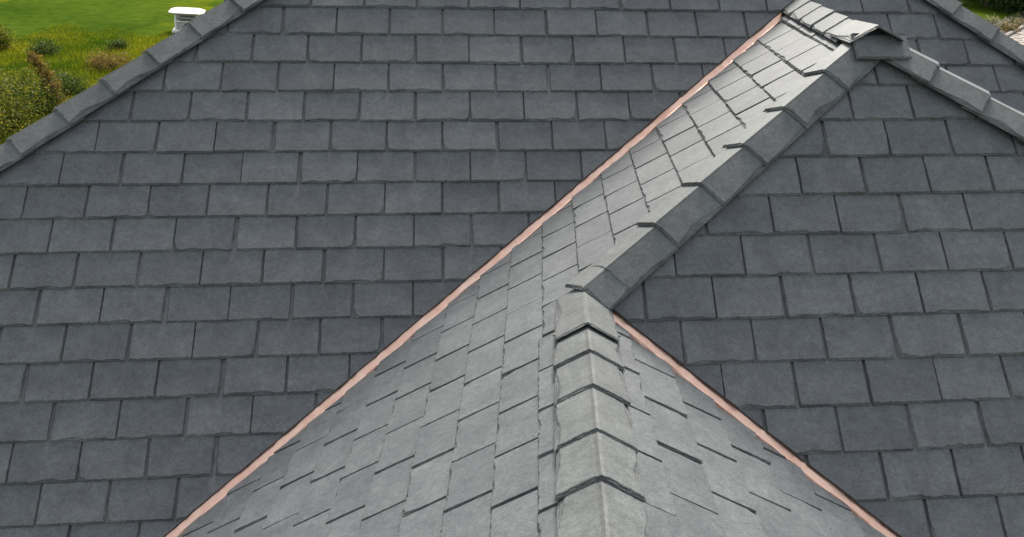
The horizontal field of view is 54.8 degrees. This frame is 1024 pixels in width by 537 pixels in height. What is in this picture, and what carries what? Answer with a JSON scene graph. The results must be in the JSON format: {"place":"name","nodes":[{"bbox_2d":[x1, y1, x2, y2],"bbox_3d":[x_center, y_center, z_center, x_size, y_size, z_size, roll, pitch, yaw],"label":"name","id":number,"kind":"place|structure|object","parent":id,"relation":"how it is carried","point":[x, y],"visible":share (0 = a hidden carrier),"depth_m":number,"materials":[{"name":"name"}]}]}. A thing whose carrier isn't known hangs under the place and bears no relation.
{"place":"outdoors","nodes":[
{"label":"outdoors","id":0,"kind":"place"},
{"bbox_2d":[0,22,173,144],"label":"meadow grass","id":1,"kind":"structure","parent":0,"point":[70,58],"depth_m":45.46,"materials":[{"name":"green plant"}]},
{"bbox_2d":[0,0,1015,62],"bbox_3d":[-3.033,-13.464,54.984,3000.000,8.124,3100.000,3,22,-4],"label":"ground","id":2,"kind":"structure","parent":0,"point":[25,18],"depth_m":56.91,"materials":[{"name":"green plant"}]},
{"bbox_2d":[1,65,14,92],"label":"shrub","id":3,"kind":"object","parent":2,"relation":"on","point":[5,81],"visible":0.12,"depth_m":33.13,"materials":[{"name":"green plant"}]},
{"bbox_2d":[0,21,23,50],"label":"shrub","id":4,"kind":"object","parent":2,"relation":"on","point":[4,41],"visible":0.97,"depth_m":46.12,"materials":[{"name":"green plant"}]},
{"bbox_2d":[0,83,40,144],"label":"shrub","id":5,"kind":"object","parent":2,"relation":"on","point":[9,125],"visible":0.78,"depth_m":30.23,"materials":[{"name":"green plant"}]},
{"bbox_2d":[0,57,61,136],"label":"shrub","id":6,"kind":"object","parent":2,"relation":"on","point":[19,102],"visible":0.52,"depth_m":31.68,"materials":[{"name":"green plant"}]},
{"bbox_2d":[0,50,67,95],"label":"shrub","id":7,"kind":"object","parent":2,"relation":"on","point":[32,78],"visible":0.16,"depth_m":34.35,"materials":[{"name":"green plant"}]},
{"bbox_2d":[0,67,73,116],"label":"shrub","id":8,"kind":"object","parent":2,"relation":"on","point":[49,107],"visible":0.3,"depth_m":33.37,"materials":[{"name":"green plant"}]},
{"bbox_2d":[26,32,67,57],"bbox_3d":[-21.238,-10.044,44.884,2.115,1.173,2.532,3,22,-4],"label":"shrub","id":9,"kind":"object","parent":2,"relation":"on","point":[45,48],"visible":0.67,"depth_m":44.73,"materials":[{"name":"green plant"}]},
{"bbox_2d":[26,47,69,112],"bbox_3d":[-15.699,-5.996,33.911,1.516,3.021,1.517,-8,25,-28],"label":"tall weed","id":10,"kind":"object","parent":2,"relation":"on","point":[39,63],"visible":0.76,"depth_m":33.65,"materials":[{"name":"brown plant"}]},
{"bbox_2d":[35,68,96,96],"bbox_3d":[-16.912,-7.068,37.430,2.520,1.416,2.847,-5,24,-22],"label":"shrub","id":11,"kind":"object","parent":2,"relation":"on","point":[71,86],"visible":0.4,"depth_m":37.14,"materials":[{"name":"green plant"}]},
{"bbox_2d":[81,44,133,71],"bbox_3d":[-17.120,-8.926,41.916,2.472,1.452,2.461,3,22,-4],"label":"shrub","id":12,"kind":"object","parent":2,"relation":"on","point":[102,61],"visible":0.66,"depth_m":41.67,"materials":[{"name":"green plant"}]},
{"bbox_2d":[105,32,131,51],"bbox_3d":[-18.324,-10.419,45.945,1.324,1.074,1.468,3,22,-4],"label":"shrub","id":13,"kind":"object","parent":2,"relation":"on","point":[120,44],"visible":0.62,"depth_m":45.73,"materials":[{"name":"green plant"}]},
{"bbox_2d":[168,7,205,32],"bbox_3d":[-17.177,-13.136,52.326,1.778,1.144,1.689,0,22,-12],"label":"vent hut","id":14,"kind":"object","parent":2,"relation":"on","point":[183,16],"visible":0.51,"depth_m":51.75,"materials":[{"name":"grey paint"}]},
{"bbox_2d":[0,0,1023,536],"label":"house","id":15,"kind":"structure","parent":2,"relation":"on","point":[520,268],"depth_m":4.70,"materials":[{"name":"stone"}]},
{"bbox_2d":[958,0,1020,12],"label":"tree","id":16,"kind":"object","parent":2,"relation":"on","point":[986,4],"visible":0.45,"depth_m":63.52,"materials":[{"name":"green plant"}]},
{"bbox_2d":[975,0,1023,12],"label":"tree","id":17,"kind":"object","parent":2,"relation":"on","point":[1009,4],"visible":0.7,"depth_m":61.76,"materials":[{"name":"green plant"}]},
{"bbox_2d":[994,11,1023,33],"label":"soil bed","id":18,"kind":"object","parent":2,"relation":"on","point":[1007,19],"visible":0.18,"depth_m":57.68,"materials":[{"name":"brown soil"}]},
{"bbox_2d":[986,14,999,25],"bbox_3d":[27.360,-14.047,56.025,1.000,0.847,0.923,-7,25,-26],"label":"bed plant","id":19,"kind":"object","parent":18,"relation":"on","point":[995,20],"visible":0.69,"depth_m":56.05,"materials":[{"name":"green plant"}]},
{"bbox_2d":[998,18,1011,28],"bbox_3d":[27.253,-13.505,54.687,0.945,0.833,0.664,-13,28,-37],"label":"bed plant","id":20,"kind":"object","parent":18,"relation":"on","point":[1001,25],"visible":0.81,"depth_m":54.63,"materials":[{"name":"beige plant"}]},
{"bbox_2d":[989,0,1023,14],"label":"tree","id":21,"kind":"object","parent":18,"relation":"on","point":[1021,2],"visible":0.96,"depth_m":60.50,"materials":[{"name":"green plant"}]},
{"bbox_2d":[1000,20,1022,31],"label":"bed plant","id":22,"kind":"object","parent":18,"relation":"on","point":[1009,28],"visible":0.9,"depth_m":53.75,"materials":[{"name":"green plant"}]},
{"bbox_2d":[1008,12,1023,22],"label":"bed plant","id":23,"kind":"object","parent":18,"relation":"on","point":[1014,17],"visible":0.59,"depth_m":57.18,"materials":[{"name":"green plant"}]},
{"bbox_2d":[1011,16,1023,25],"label":"bed plant","id":24,"kind":"object","parent":18,"relation":"on","point":[1021,23],"visible":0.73,"depth_m":55.89,"materials":[{"name":"green plant"}]},
{"bbox_2d":[1005,25,1023,36],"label":"kerb","id":25,"kind":"structure","parent":2,"relation":"on","point":[1011,32],"depth_m":53.51,"materials":[{"name":"concrete"}]},
{"bbox_2d":[1010,29,1023,45],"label":"patio","id":26,"kind":"structure","parent":2,"relation":"on","point":[1018,37],"depth_m":52.49,"materials":[{"name":"beige stone"}]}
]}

